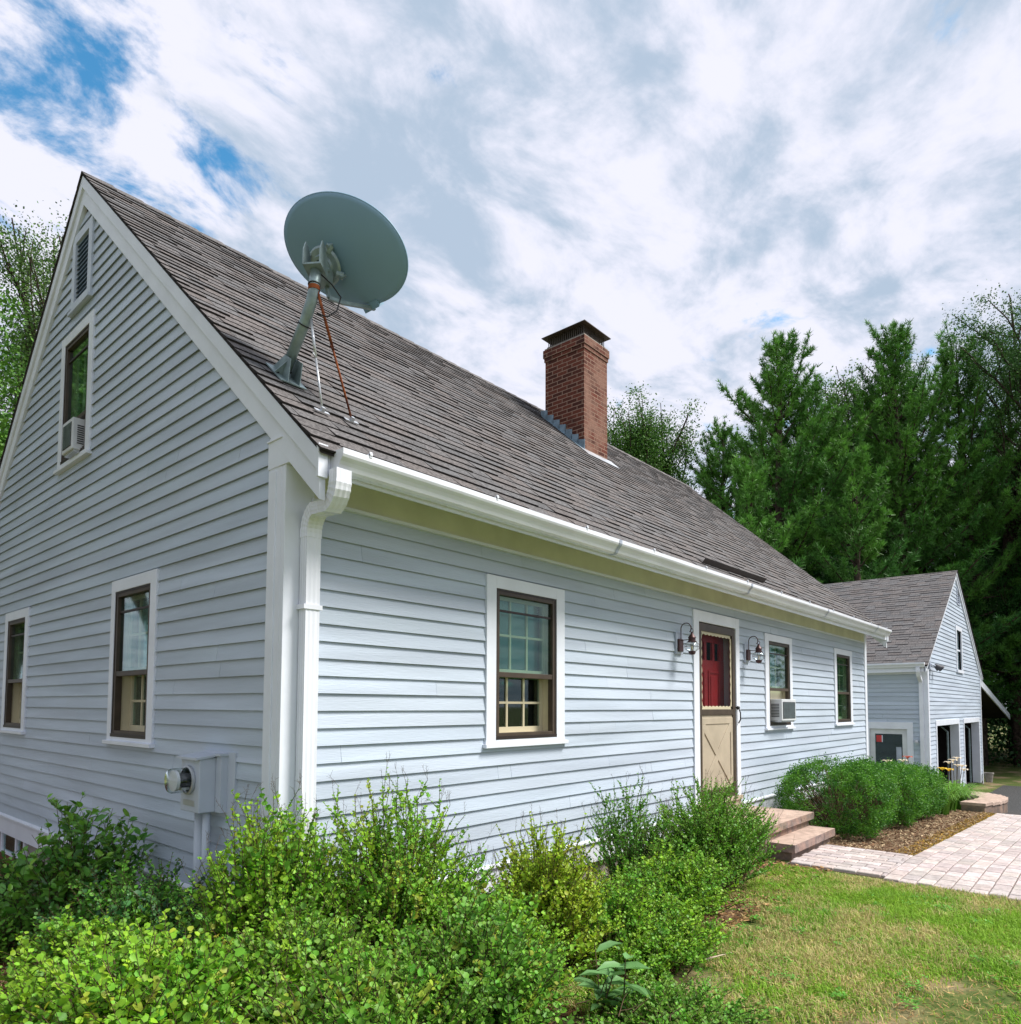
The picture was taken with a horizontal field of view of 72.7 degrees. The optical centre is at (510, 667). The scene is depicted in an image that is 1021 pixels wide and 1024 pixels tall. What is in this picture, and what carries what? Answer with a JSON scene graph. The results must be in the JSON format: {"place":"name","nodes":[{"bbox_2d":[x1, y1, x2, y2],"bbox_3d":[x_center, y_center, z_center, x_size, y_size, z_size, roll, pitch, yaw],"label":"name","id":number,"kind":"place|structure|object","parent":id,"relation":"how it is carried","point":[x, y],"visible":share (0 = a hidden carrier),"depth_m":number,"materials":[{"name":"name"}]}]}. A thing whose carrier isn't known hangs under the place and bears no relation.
{"place":"outdoors","nodes":[
{"label":"outdoors","id":0,"kind":"place"},
{"bbox_2d":[0,0,1020,708],"label":"sky","id":1,"kind":"structure","parent":0,"point":[691,182],"materials":[{"name":"white"}]},
{"bbox_2d":[19,719,1020,1023],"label":"ground","id":2,"kind":"structure","parent":0,"point":[1007,773],"depth_m":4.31,"materials":[{"name":"green plant"}]},
{"bbox_2d":[0,255,18,421],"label":"broadleaf tree","id":3,"kind":"object","parent":2,"relation":"on","point":[10,391],"visible":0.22,"depth_m":16.33,"materials":[{"name":"green plant"}]},
{"bbox_2d":[0,232,45,458],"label":"broadleaf tree","id":4,"kind":"object","parent":2,"relation":"on","point":[4,427],"visible":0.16,"depth_m":15.06,"materials":[{"name":"green plant"}]},
{"bbox_2d":[0,851,50,1021],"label":"side bed","id":5,"kind":"object","parent":2,"relation":"on","point":[6,855],"depth_m":4.85,"materials":[{"name":"brown soil"}]},
{"bbox_2d":[0,849,49,907],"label":"shrub","id":6,"kind":"object","parent":5,"relation":"on","point":[4,874],"visible":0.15,"depth_m":5.81,"materials":[{"name":"green plant"}]},
{"bbox_2d":[0,857,50,1019],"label":"dry needles","id":7,"kind":"object","parent":5,"relation":"on","point":[3,965],"visible":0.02,"depth_m":4.68,"materials":[{"name":"brown plant"}]},
{"bbox_2d":[0,893,52,966],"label":"shrub","id":8,"kind":"object","parent":5,"relation":"on","point":[6,935],"visible":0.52,"depth_m":4.71,"materials":[{"name":"green plant"}]},
{"bbox_2d":[0,792,156,943],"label":"hydrangea","id":9,"kind":"object","parent":5,"relation":"on","point":[66,865],"visible":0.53,"depth_m":4.86,"materials":[{"name":"green plant"}]},
{"bbox_2d":[0,902,192,1021],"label":"rounded shrub","id":10,"kind":"object","parent":5,"relation":"on","point":[57,946],"visible":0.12,"depth_m":3.82,"materials":[{"name":"green plant"}]},
{"bbox_2d":[1,850,230,976],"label":"bushy shrub","id":11,"kind":"object","parent":5,"relation":"on","point":[159,898],"visible":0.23,"depth_m":4.19,"materials":[{"name":"green plant"}]},
{"bbox_2d":[0,199,69,452],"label":"broadleaf tree","id":12,"kind":"object","parent":2,"relation":"on","point":[30,266],"visible":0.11,"depth_m":19.50,"materials":[{"name":"green plant"}]},
{"bbox_2d":[0,171,891,920],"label":"house","id":13,"kind":"structure","parent":2,"relation":"on","point":[482,599],"depth_m":6.24,"materials":[{"name":"white wood"}]},
{"bbox_2d":[0,832,27,858],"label":"basement window","id":14,"kind":"structure","parent":13,"relation":"in","point":[2,840],"depth_m":8.05,"materials":[{"name":"white wood"}]},
{"bbox_2d":[0,607,30,734],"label":"window","id":15,"kind":"structure","parent":13,"relation":"in","point":[17,628],"depth_m":8.36,"materials":[{"name":"white wood"}]},
{"bbox_2d":[62,417,84,458],"bbox_3d":[-4.407,-2.317,7.067,0.326,0.340,0.209,-2,-4,41],"label":"air conditioner","id":16,"kind":"object","parent":13,"relation":"attached to","point":[73,436],"visible":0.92,"depth_m":6.94,"materials":[{"name":"white plastic"}]},
{"bbox_2d":[53,309,96,475],"bbox_3d":[-4.428,-2.799,7.197,1.003,1.462,0.222,-2,-4,41],"label":"window","id":17,"kind":"structure","parent":13,"relation":"in","point":[78,350],"depth_m":7.32,"materials":[{"name":"white wood"}]},
{"bbox_2d":[102,569,159,747],"bbox_3d":[-3.159,-0.058,5.932,1.008,1.441,0.227,-2,-4,41],"label":"window","id":18,"kind":"structure","parent":13,"relation":"in","point":[132,595],"depth_m":6.10,"materials":[{"name":"white wood"}]},
{"bbox_2d":[164,750,237,905],"bbox_3d":[-2.104,1.334,4.647,0.470,1.525,0.323,-2,-4,41],"label":"electric meter","id":19,"kind":"object","parent":13,"relation":"attached to","point":[203,779],"visible":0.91,"depth_m":4.68,"materials":[{"name":"paint"}]},
{"bbox_2d":[266,191,407,423],"bbox_3d":[-1.211,-2.444,4.827,1.000,1.520,0.538,1,-3,-5],"label":"satellite dish","id":20,"kind":"object","parent":13,"relation":"attached to","point":[345,249],"visible":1,"depth_m":4.76,"materials":[{"name":"grey metal"}]},
{"bbox_2d":[482,574,568,748],"bbox_3d":[0.092,-0.031,6.166,0.227,1.441,1.124,-2,-4,41],"label":"window","id":21,"kind":"structure","parent":13,"relation":"in","point":[523,619],"depth_m":6.27,"materials":[{"name":"white wood"}]},
{"bbox_2d":[674,623,699,654],"bbox_3d":[2.083,-0.335,8.177,0.281,0.391,0.170,-2,-4,41],"label":"wall lantern","id":22,"kind":"object","parent":13,"relation":"attached to","point":[678,644],"depth_m":8.18,"materials":[{"name":"metal"}]},
{"bbox_2d":[691,609,742,809],"bbox_3d":[2.637,0.682,9.054,0.259,2.750,1.378,-2,-4,41],"label":"front door","id":23,"kind":"structure","parent":13,"relation":"in","point":[716,684],"depth_m":9.16,"materials":[{"name":"beige paint"}]},
{"bbox_2d":[743,636,764,662],"bbox_3d":[3.409,-0.246,9.696,0.281,0.391,0.170,-2,-4,41],"label":"wall lantern","id":24,"kind":"object","parent":13,"relation":"attached to","point":[747,653],"depth_m":9.70,"materials":[{"name":"metal"}]},
{"bbox_2d":[763,633,795,729],"bbox_3d":[4.080,0.237,10.736,0.227,1.441,1.184,-2,-4,41],"label":"window","id":25,"kind":"structure","parent":13,"relation":"in","point":[778,672],"depth_m":10.89,"materials":[{"name":"white wood"}]},
{"bbox_2d":[770,699,795,721],"bbox_3d":[4.147,0.664,10.645,0.269,0.345,0.606,-2,-4,41],"label":"air conditioner","id":26,"kind":"object","parent":13,"relation":"attached to","point":[782,710],"visible":0.95,"depth_m":10.43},
{"bbox_2d":[833,648,854,725],"bbox_3d":[6.286,0.385,13.264,0.227,1.441,1.176,-2,-4,41],"label":"window","id":27,"kind":"structure","parent":13,"relation":"in","point":[843,684],"depth_m":13.51,"materials":[{"name":"white wood"}]},
{"bbox_2d":[567,1016,625,1023],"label":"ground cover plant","id":28,"kind":"object","parent":2,"relation":"on","point":[602,1021],"visible":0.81,"depth_m":3.34,"materials":[{"name":"green plant"}]},
{"bbox_2d":[573,940,653,1023],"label":"broadleaf weed","id":29,"kind":"object","parent":2,"relation":"on","point":[605,968],"visible":0.94,"depth_m":3.84,"materials":[{"name":"green plant"}]},
{"bbox_2d":[607,423,671,471],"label":"broadleaf tree","id":30,"kind":"object","parent":2,"relation":"on","point":[646,457],"visible":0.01,"depth_m":32.89,"materials":[{"name":"green plant"}]},
{"bbox_2d":[567,900,732,986],"bbox_3d":[1.014,1.854,4.749,0.964,0.380,1.583,-2,-4,41],"label":"ground cover plant","id":31,"kind":"object","parent":2,"relation":"on","point":[687,952],"visible":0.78,"depth_m":4.57,"materials":[{"name":"green plant"}]},
{"bbox_2d":[607,381,714,492],"bbox_3d":[6.612,-4.451,34.228,7.526,18.302,7.788,-2,-4,41],"label":"broadleaf tree","id":32,"kind":"object","parent":2,"relation":"on","point":[662,436],"visible":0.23,"depth_m":33.63,"materials":[{"name":"green plant"}]},
{"bbox_2d":[550,966,775,1023],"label":"ground cover plant","id":33,"kind":"object","parent":2,"relation":"on","point":[693,1002],"visible":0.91,"depth_m":3.78,"materials":[{"name":"green plant"}]},
{"bbox_2d":[539,861,823,1023],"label":"front bed","id":34,"kind":"object","parent":2,"relation":"on","point":[724,916],"visible":0.16,"depth_m":5.94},
{"bbox_2d":[0,916,204,1023],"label":"rounded shrub","id":35,"kind":"object","parent":34,"relation":"on","point":[31,983],"visible":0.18,"depth_m":3.16,"materials":[{"name":"green plant"}]},
{"bbox_2d":[11,908,305,1023],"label":"rounded shrub","id":36,"kind":"object","parent":34,"relation":"on","point":[168,992],"visible":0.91,"depth_m":2.76,"materials":[{"name":"green plant"}]},
{"bbox_2d":[175,773,377,962],"bbox_3d":[-1.275,1.284,3.875,1.038,1.420,1.129,-2,-4,41],"label":"bushy shrub","id":37,"kind":"object","parent":34,"relation":"on","point":[265,863],"visible":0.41,"depth_m":3.71,"materials":[{"name":"green plant"}]},
{"bbox_2d":[186,881,411,1023],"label":"rounded shrub","id":38,"kind":"object","parent":34,"relation":"on","point":[285,960],"visible":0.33,"depth_m":3.21,"materials":[{"name":"green plant"}]},
{"bbox_2d":[216,916,482,1023],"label":"rounded shrub","id":39,"kind":"object","parent":34,"relation":"on","point":[368,1001],"visible":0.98,"depth_m":2.80,"materials":[{"name":"green plant"}]},
{"bbox_2d":[290,752,504,960],"bbox_3d":[-0.664,1.257,4.198,1.410,1.508,1.452,-2,-4,41],"label":"bushy shrub","id":40,"kind":"object","parent":34,"relation":"on","point":[392,884],"visible":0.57,"depth_m":4.03,"materials":[{"name":"green plant"}]},
{"bbox_2d":[357,882,579,1023],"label":"rounded shrub","id":41,"kind":"object","parent":34,"relation":"on","point":[515,995],"visible":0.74,"depth_m":3.31,"materials":[{"name":"green plant"}]},
{"bbox_2d":[368,860,590,1003],"bbox_3d":[-0.168,1.544,4.007,1.204,0.919,1.179,-1,-3,14],"label":"rounded shrub","id":42,"kind":"object","parent":34,"relation":"on","point":[487,909],"visible":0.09,"depth_m":3.94,"materials":[{"name":"green plant"}]},
{"bbox_2d":[487,803,624,981],"bbox_3d":[0.250,1.460,4.585,0.967,1.146,0.954,-2,-4,41],"label":"bushy shrub","id":43,"kind":"object","parent":34,"relation":"on","point":[567,888],"visible":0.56,"depth_m":4.47,"materials":[{"name":"green plant"}]},
{"bbox_2d":[574,765,673,887],"bbox_3d":[1.111,1.489,6.168,1.310,1.251,0.765,2,-4,-33],"label":"bushy shrub","id":44,"kind":"object","parent":34,"relation":"on","point":[622,839],"visible":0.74,"depth_m":6.08,"materials":[{"name":"green plant"}]},
{"bbox_2d":[583,860,694,962],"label":"bushy shrub","id":45,"kind":"object","parent":34,"relation":"on","point":[627,904],"visible":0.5,"depth_m":4.92,"materials":[{"name":"green plant"}]},
{"bbox_2d":[596,831,750,920],"bbox_3d":[1.306,1.734,5.678,1.112,0.714,1.776,-2,-4,41],"label":"bushy shrub","id":46,"kind":"object","parent":34,"relation":"on","point":[686,884],"visible":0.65,"depth_m":5.63,"materials":[{"name":"green plant"}]},
{"bbox_2d":[538,856,831,1023],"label":"dead leaves","id":47,"kind":"object","parent":34,"relation":"on","point":[734,916],"depth_m":5.89,"materials":[{"name":"brown plant"}]},
{"bbox_2d":[631,762,793,895],"bbox_3d":[1.954,1.537,6.739,1.205,1.219,2.510,-2,-4,41],"label":"bushy shrub","id":48,"kind":"object","parent":34,"relation":"on","point":[724,831],"visible":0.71,"depth_m":6.50,"materials":[{"name":"green plant"}]},
{"bbox_2d":[706,952,731,959],"bbox_3d":[1.375,1.980,4.731,0.419,0.026,0.036,2,-4,-32],"label":"fallen stick","id":49,"kind":"object","parent":2,"relation":"on","point":[715,956],"visible":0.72,"depth_m":4.72,"materials":[{"name":"beige wood"}]},
{"bbox_2d":[724,480,733,516],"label":"pine tree","id":50,"kind":"object","parent":2,"relation":"on","point":[729,496],"visible":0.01,"depth_m":44.89,"materials":[{"name":"green plant"}]},
{"bbox_2d":[676,415,784,547],"bbox_3d":[11.097,-4.178,35.317,9.067,17.636,9.316,0,-3,5],"label":"pine tree","id":51,"kind":"object","parent":2,"relation":"on","point":[711,469],"visible":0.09,"depth_m":35.28,"materials":[{"name":"green plant"}]},
{"bbox_2d":[709,452,808,568],"bbox_3d":[9.465,-2.160,26.715,5.046,12.832,4.885,-2,-4,41],"label":"pine tree","id":52,"kind":"object","parent":2,"relation":"on","point":[746,479],"visible":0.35,"depth_m":26.45,"materials":[{"name":"green plant"}]},
{"bbox_2d":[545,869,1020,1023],"bbox_3d":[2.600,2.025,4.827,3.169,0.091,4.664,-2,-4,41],"label":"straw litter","id":53,"kind":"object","parent":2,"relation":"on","point":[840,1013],"visible":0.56,"depth_m":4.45,"materials":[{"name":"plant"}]},
{"bbox_2d":[734,806,834,860],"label":"front steps","id":54,"kind":"structure","parent":2,"relation":"on","point":[800,831],"depth_m":8.47,"materials":[{"name":"stone"}]},
{"bbox_2d":[717,420,856,557],"bbox_3d":[13.844,-3.807,34.873,7.243,17.048,6.999,3,-4,-41],"label":"broadleaf tree","id":55,"kind":"object","parent":2,"relation":"on","point":[769,530],"visible":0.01,"depth_m":33.77,"materials":[{"name":"green plant"}]},
{"bbox_2d":[578,875,1020,1017],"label":"clover patches","id":56,"kind":"object","parent":2,"relation":"on","point":[839,992],"visible":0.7,"depth_m":4.76,"materials":[{"name":"green plant"}]},
{"bbox_2d":[695,328,917,575],"bbox_3d":[11.856,-5.450,30.980,10.351,20.016,10.074,-2,-4,41],"label":"pine tree","id":57,"kind":"object","parent":2,"relation":"on","point":[785,382],"visible":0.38,"depth_m":30.18,"materials":[{"name":"green plant"}]},
{"bbox_2d":[732,371,915,575],"bbox_3d":[13.791,-4.589,31.890,8.695,18.106,8.462,2,-4,-31],"label":"pine tree","id":58,"kind":"object","parent":2,"relation":"on","point":[832,433],"visible":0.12,"depth_m":31.14,"materials":[{"name":"green plant"}]},
{"bbox_2d":[787,856,880,877],"bbox_3d":[3.895,2.203,7.925,0.998,0.006,1.370,-2,-4,41],"label":"path bed","id":59,"kind":"object","parent":2,"relation":"on","point":[846,872],"visible":0.08,"depth_m":7.29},
{"bbox_2d":[805,544,888,583],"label":"broadleaf tree","id":60,"kind":"object","parent":2,"relation":"on","point":[824,577],"visible":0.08,"depth_m":29.02,"materials":[{"name":"green plant"}]},
{"bbox_2d":[802,434,921,583],"bbox_3d":[13.755,-2.539,27.749,5.046,13.570,4.885,2,-4,-33],"label":"pine tree","id":61,"kind":"object","parent":2,"relation":"on","point":[857,469],"visible":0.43,"depth_m":27.36,"materials":[{"name":"green plant"}]},
{"bbox_2d":[793,351,952,579],"bbox_3d":[18.423,-5.464,35.139,8.099,20.428,7.827,-1,-3,22],"label":"broadleaf tree","id":62,"kind":"object","parent":2,"relation":"on","point":[842,399],"visible":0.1,"depth_m":34.36,"materials":[{"name":"green plant"}]},
{"bbox_2d":[870,434,934,570],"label":"pine tree","id":63,"kind":"object","parent":2,"relation":"on","point":[913,509],"visible":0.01,"depth_m":42.08,"materials":[{"name":"green plant"}]},
{"bbox_2d":[816,810,993,854],"bbox_3d":[6.332,2.582,11.575,2.040,0.336,7.200,-2,-4,41],"label":"bark mulch bed","id":64,"kind":"object","parent":2,"relation":"on","point":[897,849],"visible":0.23,"depth_m":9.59,"materials":[{"name":"brown wood"}]},
{"bbox_2d":[772,751,906,839],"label":"boxwood bush","id":65,"kind":"object","parent":64,"relation":"on","point":[876,775],"visible":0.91,"depth_m":9.54,"materials":[{"name":"green plant"}]},
{"bbox_2d":[819,756,935,827],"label":"boxwood bush","id":66,"kind":"object","parent":64,"relation":"on","point":[920,797],"visible":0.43,"depth_m":10.81,"materials":[{"name":"green plant"}]},
{"bbox_2d":[861,757,950,818],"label":"boxwood bush","id":67,"kind":"object","parent":64,"relation":"on","point":[935,780],"visible":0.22,"depth_m":12.12,"materials":[{"name":"green plant"}]},
{"bbox_2d":[935,767,982,810],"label":"daylily","id":68,"kind":"object","parent":64,"relation":"on","point":[953,804],"visible":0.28,"depth_m":13.88,"materials":[{"name":"green plant"}]},
{"bbox_2d":[934,783,983,814],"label":"daylily","id":69,"kind":"object","parent":64,"relation":"on","point":[945,810],"visible":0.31,"depth_m":13.01,"materials":[{"name":"green plant"}]},
{"bbox_2d":[943,757,986,809],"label":"daylily","id":70,"kind":"object","parent":64,"relation":"on","point":[960,799],"visible":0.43,"depth_m":14.93,"materials":[{"name":"green plant"}]},
{"bbox_2d":[823,570,1009,786],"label":"garage","id":71,"kind":"structure","parent":2,"relation":"on","point":[912,697],"depth_m":20.29,"materials":[{"name":"white wood"}]},
{"bbox_2d":[868,722,913,764],"bbox_3d":[9.977,2.551,18.303,1.190,2.215,0.086,-2,-4,41],"label":"side door","id":72,"kind":"structure","parent":71,"relation":"in","point":[904,728],"depth_m":18.20,"materials":[{"name":"white glass"}]},
{"bbox_2d":[928,661,944,670],"bbox_3d":[11.135,-0.029,18.117,0.268,0.264,0.728,-2,-4,41],"label":"floodlight","id":73,"kind":"object","parent":71,"relation":"attached to","point":[937,667],"visible":1,"depth_m":17.98,"materials":[{"name":"white metal"}]},
{"bbox_2d":[955,625,963,673],"bbox_3d":[13.947,-0.544,21.600,0.110,1.450,1.160,-2,-4,41],"label":"gable window","id":74,"kind":"structure","parent":71,"relation":"in","point":[957,628],"depth_m":21.75,"materials":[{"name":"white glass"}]},
{"bbox_2d":[815,318,1020,683],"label":"pine tree","id":75,"kind":"object","parent":2,"relation":"on","point":[900,498],"visible":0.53,"depth_m":30.94,"materials":[{"name":"green plant"}]},
{"bbox_2d":[884,318,1020,765],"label":"pine tree","id":76,"kind":"object","parent":2,"relation":"on","point":[988,529],"visible":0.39,"depth_m":32.21,"materials":[{"name":"green plant"}]},
{"bbox_2d":[916,574,998,662],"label":"broadleaf tree","id":77,"kind":"object","parent":2,"relation":"on","point":[970,604],"visible":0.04,"depth_m":31.92,"materials":[{"name":"green plant"}]},
{"bbox_2d":[940,764,994,800],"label":"daylily","id":78,"kind":"object","parent":2,"relation":"on","point":[963,769],"visible":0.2,"depth_m":15.80,"materials":[{"name":"green plant"}]},
{"bbox_2d":[920,279,1020,764],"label":"broadleaf tree","id":79,"kind":"object","parent":2,"relation":"on","point":[1007,383],"visible":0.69,"depth_m":32.36,"materials":[{"name":"green plant"}]},
{"bbox_2d":[932,526,1020,660],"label":"broadleaf tree","id":80,"kind":"object","parent":2,"relation":"on","point":[995,557],"visible":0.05,"depth_m":37.20,"materials":[{"name":"green plant"}]},
{"bbox_2d":[944,490,1017,738],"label":"broadleaf tree","id":81,"kind":"object","parent":2,"relation":"on","point":[1004,633],"depth_m":41.70,"materials":[{"name":"green plant"}]},
{"bbox_2d":[960,791,1007,812],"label":"stone step","id":82,"kind":"structure","parent":2,"relation":"on","point":[991,802],"depth_m":14.42,"materials":[{"name":"stone"}]},
{"bbox_2d":[948,428,1020,757],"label":"pine tree","id":83,"kind":"object","parent":2,"relation":"on","point":[1006,677],"visible":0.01,"depth_m":37.28,"materials":[{"name":"green plant"}]},
{"bbox_2d":[984,772,993,782],"bbox_3d":[16.711,3.844,24.232,0.296,0.340,0.296,-2,-4,41],"label":"planter","id":84,"kind":"object","parent":2,"relation":"on","point":[988,777],"visible":1,"depth_m":24.14,"materials":[{"name":"concrete"}]},
{"bbox_2d":[976,540,1020,680],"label":"broadleaf tree","id":85,"kind":"object","parent":2,"relation":"on","point":[1016,569],"visible":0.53,"depth_m":32.38,"materials":[{"name":"green plant"}]},
{"bbox_2d":[979,625,1020,766],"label":"undergrowth","id":86,"kind":"object","parent":2,"relation":"on","point":[1003,738],"visible":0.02,"depth_m":33.29,"materials":[{"name":"green plant"}]},
{"bbox_2d":[979,478,1020,521],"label":"broadleaf tree","id":87,"kind":"object","parent":2,"relation":"on","point":[1012,486],"visible":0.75,"depth_m":30.79,"materials":[{"name":"green plant"}]},
{"bbox_2d":[790,813,1020,902],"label":"brick path","id":88,"kind":"structure","parent":0,"point":[983,856],"depth_m":7.78,"materials":[{"name":"brick"}]},
{"bbox_2d":[895,812,995,855],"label":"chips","id":89,"kind":"object","parent":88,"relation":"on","point":[960,830],"visible":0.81,"depth_m":10.05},
{"bbox_2d":[960,785,1020,814],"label":"driveway","id":90,"kind":"structure","parent":0,"point":[1012,794],"depth_m":20.48,"materials":[{"name":"grey asphalt"}]}
]}

